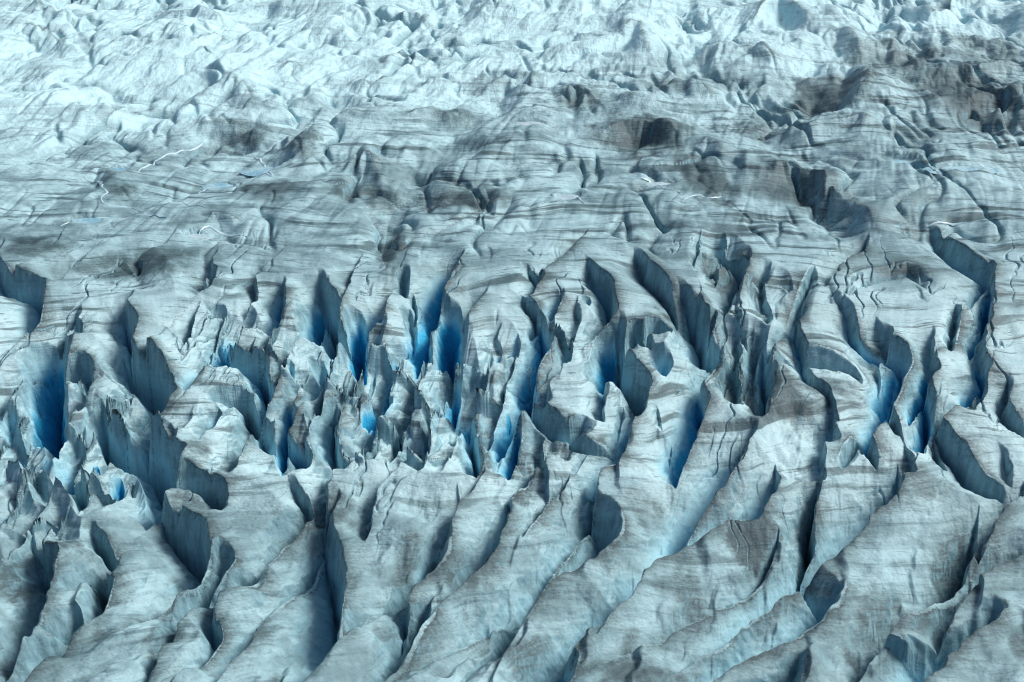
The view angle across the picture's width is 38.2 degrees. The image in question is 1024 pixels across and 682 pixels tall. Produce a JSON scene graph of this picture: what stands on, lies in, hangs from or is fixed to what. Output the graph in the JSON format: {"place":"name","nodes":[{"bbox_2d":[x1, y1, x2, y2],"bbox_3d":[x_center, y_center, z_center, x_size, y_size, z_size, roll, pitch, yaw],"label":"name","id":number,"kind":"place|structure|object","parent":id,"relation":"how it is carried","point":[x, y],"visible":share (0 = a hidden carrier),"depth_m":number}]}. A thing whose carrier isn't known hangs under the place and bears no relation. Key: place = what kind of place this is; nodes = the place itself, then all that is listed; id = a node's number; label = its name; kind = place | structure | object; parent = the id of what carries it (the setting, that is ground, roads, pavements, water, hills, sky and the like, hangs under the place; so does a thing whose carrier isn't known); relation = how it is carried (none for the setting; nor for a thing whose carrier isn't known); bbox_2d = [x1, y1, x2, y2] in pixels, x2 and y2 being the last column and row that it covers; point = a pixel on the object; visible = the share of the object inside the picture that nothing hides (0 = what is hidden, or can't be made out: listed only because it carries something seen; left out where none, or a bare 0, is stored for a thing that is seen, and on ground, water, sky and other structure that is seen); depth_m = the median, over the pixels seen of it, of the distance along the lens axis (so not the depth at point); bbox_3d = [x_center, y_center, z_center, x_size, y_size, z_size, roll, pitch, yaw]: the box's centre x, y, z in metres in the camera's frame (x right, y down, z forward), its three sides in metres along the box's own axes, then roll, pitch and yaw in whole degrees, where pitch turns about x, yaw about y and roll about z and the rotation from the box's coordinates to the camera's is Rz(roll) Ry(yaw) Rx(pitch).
{"place":"outdoors","nodes":[
{"label":"outdoors","id":0,"kind":"place"},
{"bbox_2d":[0,0,1023,681],"bbox_3d":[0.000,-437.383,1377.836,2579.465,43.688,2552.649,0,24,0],"label":"glacier","id":1,"kind":"object","parent":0,"point":[500,182],"visible":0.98,"depth_m":447.74},
{"bbox_2d":[0,460,44,534],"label":"ice fin","id":2,"kind":"object","parent":1,"relation":"on","point":[21,503],"visible":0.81,"depth_m":334.66},
{"bbox_2d":[34,470,49,506],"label":"ice fin","id":3,"kind":"object","parent":1,"relation":"on","point":[41,480],"visible":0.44,"depth_m":339.38},
{"bbox_2d":[7,402,79,492],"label":"serac","id":4,"kind":"object","parent":1,"relation":"on","point":[42,452],"visible":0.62,"depth_m":359.31},
{"bbox_2d":[0,528,100,681],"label":"ice ridge","id":5,"kind":"structure","parent":1,"relation":"on","point":[46,560],"depth_m":302.91},
{"bbox_2d":[0,238,102,446],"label":"serac","id":6,"kind":"object","parent":1,"relation":"on","point":[53,292],"visible":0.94,"depth_m":395.91},
{"bbox_2d":[0,12,110,71],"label":"ice mound","id":7,"kind":"object","parent":1,"relation":"on","point":[29,42],"visible":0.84,"depth_m":661.23},
{"bbox_2d":[0,86,115,160],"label":"ice mound","id":8,"kind":"object","parent":1,"relation":"on","point":[44,125],"visible":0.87,"depth_m":540.73},
{"bbox_2d":[30,476,89,539],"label":"ice fin","id":9,"kind":"object","parent":1,"relation":"on","point":[63,515],"visible":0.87,"depth_m":327.12},
{"bbox_2d":[0,0,123,33],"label":"ice mound","id":10,"kind":"object","parent":1,"relation":"on","point":[73,17],"visible":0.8,"depth_m":709.18},
{"bbox_2d":[24,582,113,681],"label":"ice block","id":11,"kind":"structure","parent":1,"relation":"on","point":[82,659],"depth_m":280.31},
{"bbox_2d":[48,455,129,514],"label":"ice fin","id":12,"kind":"object","parent":1,"relation":"on","point":[100,486],"visible":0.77,"depth_m":342.20},
{"bbox_2d":[57,328,153,463],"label":"serac","id":13,"kind":"object","parent":1,"relation":"on","point":[98,360],"visible":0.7,"depth_m":378.39},
{"bbox_2d":[73,553,165,644],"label":"ice block","id":14,"kind":"structure","parent":1,"relation":"on","point":[121,602],"depth_m":300.85},
{"bbox_2d":[94,89,171,149],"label":"ice mound","id":15,"kind":"object","parent":1,"relation":"on","point":[122,117],"visible":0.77,"depth_m":562.38},
{"bbox_2d":[82,508,199,610],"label":"ice block","id":16,"kind":"structure","parent":1,"relation":"on","point":[126,543],"depth_m":317.94},
{"bbox_2d":[124,474,161,530],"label":"ice fin","id":17,"kind":"object","parent":1,"relation":"on","point":[140,502],"visible":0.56,"depth_m":339.61},
{"bbox_2d":[98,276,196,407],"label":"serac","id":18,"kind":"object","parent":1,"relation":"on","point":[145,307],"visible":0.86,"depth_m":398.50},
{"bbox_2d":[62,391,242,583],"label":"ice fin","id":19,"kind":"object","parent":1,"relation":"on","point":[195,461],"visible":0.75,"depth_m":353.25},
{"bbox_2d":[126,329,213,511],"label":"serac","id":20,"kind":"object","parent":1,"relation":"on","point":[173,364],"visible":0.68,"depth_m":377.29},
{"bbox_2d":[133,607,209,681],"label":"ice block","id":21,"kind":"structure","parent":1,"relation":"on","point":[188,650],"depth_m":280.76},
{"bbox_2d":[103,488,274,660],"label":"ice block","id":22,"kind":"structure","parent":1,"relation":"on","point":[199,525],"depth_m":321.03},
{"bbox_2d":[114,0,275,35],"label":"ice mound","id":23,"kind":"object","parent":1,"relation":"on","point":[202,13],"visible":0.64,"depth_m":707.25},
{"bbox_2d":[122,18,277,81],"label":"ice mound","id":24,"kind":"object","parent":1,"relation":"on","point":[174,51],"visible":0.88,"depth_m":647.17},
{"bbox_2d":[112,530,297,681],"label":"ice block","id":25,"kind":"structure","parent":1,"relation":"on","point":[269,598],"depth_m":298.58},
{"bbox_2d":[123,104,294,168],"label":"ice mound","id":26,"kind":"object","parent":1,"relation":"on","point":[230,134],"visible":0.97,"depth_m":527.35},
{"bbox_2d":[170,586,259,681],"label":"ice block","id":27,"kind":"structure","parent":1,"relation":"on","point":[235,625],"depth_m":289.76},
{"bbox_2d":[155,526,277,664],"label":"ice block","id":28,"kind":"structure","parent":1,"relation":"on","point":[239,572],"depth_m":311.55},
{"bbox_2d":[193,363,284,508],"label":"serac","id":29,"kind":"object","parent":1,"relation":"on","point":[232,398],"visible":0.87,"depth_m":362.97},
{"bbox_2d":[168,63,322,127],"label":"ice mound","id":30,"kind":"object","parent":1,"relation":"on","point":[253,93],"visible":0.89,"depth_m":566.11},
{"bbox_2d":[207,320,318,460],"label":"serac","id":31,"kind":"object","parent":1,"relation":"on","point":[249,353],"visible":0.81,"depth_m":382.50},
{"bbox_2d":[217,606,317,681],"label":"ice block","id":32,"kind":"structure","parent":1,"relation":"on","point":[271,655],"depth_m":280.53},
{"bbox_2d":[213,0,328,25],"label":"ice mound","id":33,"kind":"object","parent":1,"relation":"on","point":[295,12],"visible":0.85,"depth_m":731.33},
{"bbox_2d":[228,45,342,96],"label":"ice mound","id":34,"kind":"object","parent":1,"relation":"on","point":[301,72],"visible":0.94,"depth_m":615.68},
{"bbox_2d":[249,260,323,365],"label":"serac","id":35,"kind":"object","parent":1,"relation":"on","point":[285,295],"visible":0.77,"depth_m":408.30},
{"bbox_2d":[251,469,326,599],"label":"ice block","id":36,"kind":"structure","parent":1,"relation":"on","point":[299,566],"depth_m":327.75},
{"bbox_2d":[201,122,378,207],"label":"ice mound","id":37,"kind":"object","parent":1,"relation":"on","point":[314,163],"visible":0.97,"depth_m":487.92},
{"bbox_2d":[278,382,324,475],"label":"serac","id":38,"kind":"object","parent":1,"relation":"on","point":[306,403],"visible":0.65,"depth_m":359.04},
{"bbox_2d":[284,422,332,496],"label":"ice fin","id":39,"kind":"object","parent":1,"relation":"on","point":[315,457],"visible":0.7,"depth_m":352.29},
{"bbox_2d":[256,482,375,665],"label":"ice block","id":40,"kind":"structure","parent":1,"relation":"on","point":[306,626],"depth_m":312.67},
{"bbox_2d":[314,350,333,412],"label":"ice fin","id":41,"kind":"object","parent":1,"relation":"on","point":[323,370],"visible":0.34,"depth_m":387.56},
{"bbox_2d":[280,102,373,143],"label":"ice mound","id":42,"kind":"object","parent":1,"relation":"on","point":[351,125],"visible":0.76,"depth_m":534.54},
{"bbox_2d":[308,256,391,412],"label":"serac","id":43,"kind":"object","parent":1,"relation":"on","point":[352,299],"visible":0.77,"depth_m":405.24},
{"bbox_2d":[311,378,393,495],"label":"serac","id":44,"kind":"object","parent":1,"relation":"on","point":[352,465],"visible":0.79,"depth_m":356.61},
{"bbox_2d":[303,500,412,681],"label":"ice ridge","id":45,"kind":"structure","parent":1,"relation":"on","point":[372,585],"depth_m":302.10},
{"bbox_2d":[340,365,390,406],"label":"ice fin","id":46,"kind":"object","parent":1,"relation":"on","point":[373,387],"visible":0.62,"depth_m":378.26},
{"bbox_2d":[349,393,389,452],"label":"ice fin","id":47,"kind":"object","parent":1,"relation":"on","point":[364,414],"visible":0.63,"depth_m":365.61},
{"bbox_2d":[312,67,452,110],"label":"ice mound","id":48,"kind":"object","parent":1,"relation":"on","point":[343,90],"visible":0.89,"depth_m":592.22},
{"bbox_2d":[340,42,468,81],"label":"ice mound","id":49,"kind":"object","parent":1,"relation":"on","point":[427,62],"visible":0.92,"depth_m":634.08},
{"bbox_2d":[353,0,473,50],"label":"ice mound","id":50,"kind":"object","parent":1,"relation":"on","point":[408,24],"visible":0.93,"depth_m":709.69},
{"bbox_2d":[385,582,457,681],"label":"ice block","id":51,"kind":"structure","parent":1,"relation":"on","point":[439,645],"depth_m":288.37},
{"bbox_2d":[371,511,491,677],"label":"ice block","id":52,"kind":"structure","parent":1,"relation":"on","point":[419,540],"depth_m":314.12},
{"bbox_2d":[394,387,473,475],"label":"ice fin","id":53,"kind":"object","parent":1,"relation":"on","point":[430,438],"visible":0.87,"depth_m":359.73},
{"bbox_2d":[367,89,506,171],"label":"ice mound","id":54,"kind":"object","parent":1,"relation":"on","point":[431,131],"visible":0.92,"depth_m":534.91},
{"bbox_2d":[384,477,509,681],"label":"ice ridge","id":55,"kind":"structure","parent":1,"relation":"on","point":[478,510],"depth_m":326.60},
{"bbox_2d":[406,234,528,409],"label":"serac","id":56,"kind":"object","parent":1,"relation":"on","point":[468,272],"visible":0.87,"depth_m":406.32},
{"bbox_2d":[442,387,514,515],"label":"ice fin","id":57,"kind":"object","parent":1,"relation":"on","point":[488,435],"visible":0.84,"depth_m":361.65},
{"bbox_2d":[404,488,577,661],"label":"ice ridge","id":58,"kind":"structure","parent":1,"relation":"on","point":[504,585],"depth_m":308.59},
{"bbox_2d":[397,466,616,681],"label":"ice ridge","id":59,"kind":"structure","parent":1,"relation":"on","point":[464,664],"depth_m":293.86},
{"bbox_2d":[456,55,592,117],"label":"ice mound","id":60,"kind":"object","parent":1,"relation":"on","point":[499,87],"visible":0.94,"depth_m":600.65},
{"bbox_2d":[509,425,542,496],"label":"ice fin","id":61,"kind":"object","parent":1,"relation":"on","point":[530,453],"visible":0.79,"depth_m":350.43},
{"bbox_2d":[504,294,588,479],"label":"serac","id":62,"kind":"object","parent":1,"relation":"on","point":[553,330],"visible":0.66,"depth_m":389.52},
{"bbox_2d":[504,442,599,531],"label":"ice ridge","id":63,"kind":"structure","parent":1,"relation":"on","point":[573,476],"depth_m":339.22},
{"bbox_2d":[507,18,600,56],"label":"ice mound","id":64,"kind":"object","parent":1,"relation":"on","point":[576,35],"visible":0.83,"depth_m":679.36},
{"bbox_2d":[467,483,677,681],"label":"ice ridge","id":65,"kind":"structure","parent":1,"relation":"on","point":[567,610],"depth_m":299.00},
{"bbox_2d":[557,633,602,681],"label":"ice block","id":66,"kind":"structure","parent":1,"relation":"on","point":[591,657],"depth_m":278.59},
{"bbox_2d":[542,73,619,117],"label":"ice mound","id":67,"kind":"object","parent":1,"relation":"on","point":[574,97],"visible":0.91,"depth_m":571.55},
{"bbox_2d":[538,380,625,465],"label":"serac","id":68,"kind":"object","parent":1,"relation":"on","point":[573,414],"visible":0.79,"depth_m":359.07},
{"bbox_2d":[558,593,635,681],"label":"ice ridge","id":69,"kind":"structure","parent":1,"relation":"on","point":[597,635],"depth_m":283.13},
{"bbox_2d":[556,239,659,399],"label":"serac","id":70,"kind":"object","parent":1,"relation":"on","point":[602,274],"visible":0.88,"depth_m":405.99},
{"bbox_2d":[573,386,680,542],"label":"serac","id":71,"kind":"object","parent":1,"relation":"on","point":[646,468],"visible":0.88,"depth_m":342.25},
{"bbox_2d":[538,109,720,186],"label":"ice mound","id":72,"kind":"object","parent":1,"relation":"on","point":[598,145],"visible":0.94,"depth_m":522.58},
{"bbox_2d":[575,6,704,84],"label":"ice mound","id":73,"kind":"object","parent":1,"relation":"on","point":[634,42],"visible":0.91,"depth_m":641.88},
{"bbox_2d":[595,79,687,113],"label":"ice mound","id":74,"kind":"object","parent":1,"relation":"on","point":[634,96],"visible":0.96,"depth_m":558.87},
{"bbox_2d":[605,229,710,368],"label":"serac","id":75,"kind":"object","parent":1,"relation":"on","point":[664,268],"visible":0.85,"depth_m":421.81},
{"bbox_2d":[617,315,699,472],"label":"serac","id":76,"kind":"object","parent":1,"relation":"on","point":[642,370],"visible":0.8,"depth_m":371.43},
{"bbox_2d":[634,302,709,392],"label":"serac","id":77,"kind":"object","parent":1,"relation":"on","point":[653,318],"visible":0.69,"depth_m":390.75},
{"bbox_2d":[576,540,804,681],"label":"ice ridge","id":78,"kind":"structure","parent":1,"relation":"on","point":[685,647],"depth_m":292.16},
{"bbox_2d":[666,34,725,77],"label":"ice mound","id":79,"kind":"object","parent":1,"relation":"on","point":[692,53],"visible":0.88,"depth_m":646.11},
{"bbox_2d":[600,462,811,662],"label":"ice ridge","id":80,"kind":"structure","parent":1,"relation":"on","point":[724,564],"depth_m":310.08},
{"bbox_2d":[649,121,772,205],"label":"ice mound","id":81,"kind":"object","parent":1,"relation":"on","point":[722,158],"visible":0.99,"depth_m":492.62},
{"bbox_2d":[644,70,780,126],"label":"ice mound","id":82,"kind":"object","parent":1,"relation":"on","point":[734,103],"visible":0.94,"depth_m":575.92},
{"bbox_2d":[665,365,762,551],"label":"serac","id":83,"kind":"object","parent":1,"relation":"on","point":[709,466],"visible":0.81,"depth_m":349.31},
{"bbox_2d":[637,423,803,620],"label":"ice ridge","id":84,"kind":"structure","parent":1,"relation":"on","point":[742,494],"depth_m":337.86},
{"bbox_2d":[682,270,762,407],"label":"serac","id":85,"kind":"object","parent":1,"relation":"on","point":[708,298],"visible":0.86,"depth_m":393.52},
{"bbox_2d":[704,230,809,385],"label":"serac","id":86,"kind":"object","parent":1,"relation":"on","point":[758,269],"visible":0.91,"depth_m":410.89},
{"bbox_2d":[705,34,822,106],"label":"ice mound","id":87,"kind":"object","parent":1,"relation":"on","point":[781,69],"visible":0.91,"depth_m":622.15},
{"bbox_2d":[694,0,862,37],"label":"ice mound","id":88,"kind":"object","parent":1,"relation":"on","point":[733,18],"visible":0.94,"depth_m":714.11},
{"bbox_2d":[744,336,836,465],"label":"serac","id":89,"kind":"object","parent":1,"relation":"on","point":[797,418],"visible":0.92,"depth_m":359.96},
{"bbox_2d":[754,267,862,415],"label":"serac","id":90,"kind":"object","parent":1,"relation":"on","point":[814,336],"visible":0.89,"depth_m":385.69},
{"bbox_2d":[713,560,906,681],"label":"ice ridge","id":91,"kind":"structure","parent":1,"relation":"on","point":[854,626],"depth_m":291.06},
{"bbox_2d":[767,642,855,681],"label":"ice block","id":92,"kind":"structure","parent":1,"relation":"on","point":[815,664],"depth_m":277.44},
{"bbox_2d":[652,452,972,681],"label":"ice ridge","id":93,"kind":"structure","parent":1,"relation":"on","point":[909,546],"depth_m":312.67},
{"bbox_2d":[793,469,866,637],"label":"ice ridge","id":94,"kind":"structure","parent":1,"relation":"on","point":[838,525],"depth_m":331.18},
{"bbox_2d":[782,14,886,68],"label":"ice mound","id":95,"kind":"object","parent":1,"relation":"on","point":[847,41],"visible":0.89,"depth_m":662.40},
{"bbox_2d":[752,153,928,262],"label":"ice mound","id":96,"kind":"object","parent":1,"relation":"on","point":[846,208],"visible":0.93,"depth_m":461.58},
{"bbox_2d":[754,108,936,181],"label":"ice mound","id":97,"kind":"object","parent":1,"relation":"on","point":[872,143],"visible":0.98,"depth_m":515.48},
{"bbox_2d":[781,57,914,122],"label":"ice mound","id":98,"kind":"object","parent":1,"relation":"on","point":[835,86],"visible":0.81,"depth_m":574.01},
{"bbox_2d":[809,411,911,524],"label":"ice fin","id":99,"kind":"object","parent":1,"relation":"on","point":[869,490],"visible":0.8,"depth_m":343.77},
{"bbox_2d":[819,266,944,469],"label":"serac","id":100,"kind":"object","parent":1,"relation":"on","point":[889,333],"visible":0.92,"depth_m":386.86},
{"bbox_2d":[871,23,935,67],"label":"ice mound","id":101,"kind":"object","parent":1,"relation":"on","point":[894,51],"visible":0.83,"depth_m":652.28},
{"bbox_2d":[892,59,955,91],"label":"ice mound","id":102,"kind":"object","parent":1,"relation":"on","point":[920,73],"visible":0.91,"depth_m":598.45},
{"bbox_2d":[859,517,1000,681],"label":"ice ridge","id":103,"kind":"structure","parent":1,"relation":"on","point":[910,651],"depth_m":286.90},
{"bbox_2d":[892,21,969,57],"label":"ice mound","id":104,"kind":"object","parent":1,"relation":"on","point":[939,41],"visible":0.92,"depth_m":674.15},
{"bbox_2d":[867,0,997,29],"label":"ice mound","id":105,"kind":"object","parent":1,"relation":"on","point":[953,14],"visible":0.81,"depth_m":732.59},
{"bbox_2d":[916,379,960,485],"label":"serac","id":106,"kind":"object","parent":1,"relation":"on","point":[945,400],"visible":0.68,"depth_m":359.99},
{"bbox_2d":[910,333,977,453],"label":"ice fin","id":107,"kind":"object","parent":1,"relation":"on","point":[950,370],"visible":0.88,"depth_m":372.17},
{"bbox_2d":[903,84,1003,148],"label":"ice mound","id":108,"kind":"object","parent":1,"relation":"on","point":[939,110],"visible":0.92,"depth_m":549.12},
{"bbox_2d":[928,396,983,465],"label":"serac","id":109,"kind":"object","parent":1,"relation":"on","point":[961,414],"visible":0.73,"depth_m":354.59},
{"bbox_2d":[920,214,1023,350],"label":"serac","id":110,"kind":"object","parent":1,"relation":"on","point":[980,260],"visible":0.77,"depth_m":427.65},
{"bbox_2d":[924,585,1023,681],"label":"ice ridge","id":111,"kind":"structure","parent":1,"relation":"on","point":[991,649],"depth_m":279.69},
{"bbox_2d":[924,411,1023,543],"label":"ice ridge","id":112,"kind":"structure","parent":1,"relation":"on","point":[976,464],"depth_m":343.52},
{"bbox_2d":[924,52,1023,87],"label":"ice mound","id":113,"kind":"object","parent":1,"relation":"on","point":[971,70],"visible":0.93,"depth_m":608.34},
{"bbox_2d":[938,537,1023,669],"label":"ice ridge","id":114,"kind":"structure","parent":1,"relation":"on","point":[966,620],"depth_m":294.97},
{"bbox_2d":[947,77,1023,136],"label":"ice mound","id":115,"kind":"object","parent":1,"relation":"on","point":[1004,99],"visible":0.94,"depth_m":572.42},
{"bbox_2d":[964,24,1023,59],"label":"ice mound","id":116,"kind":"object","parent":1,"relation":"on","point":[990,42],"visible":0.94,"depth_m":664.03},
{"bbox_2d":[965,275,1023,399],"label":"serac","id":117,"kind":"object","parent":1,"relation":"on","point":[1004,328],"visible":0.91,"depth_m":390.74},
{"bbox_2d":[972,344,1023,451],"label":"serac","id":118,"kind":"object","parent":1,"relation":"on","point":[999,410],"visible":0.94,"depth_m":366.75},
{"bbox_2d":[986,470,1023,571],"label":"ice ridge","id":119,"kind":"structure","parent":1,"relation":"on","point":[1009,536],"depth_m":316.36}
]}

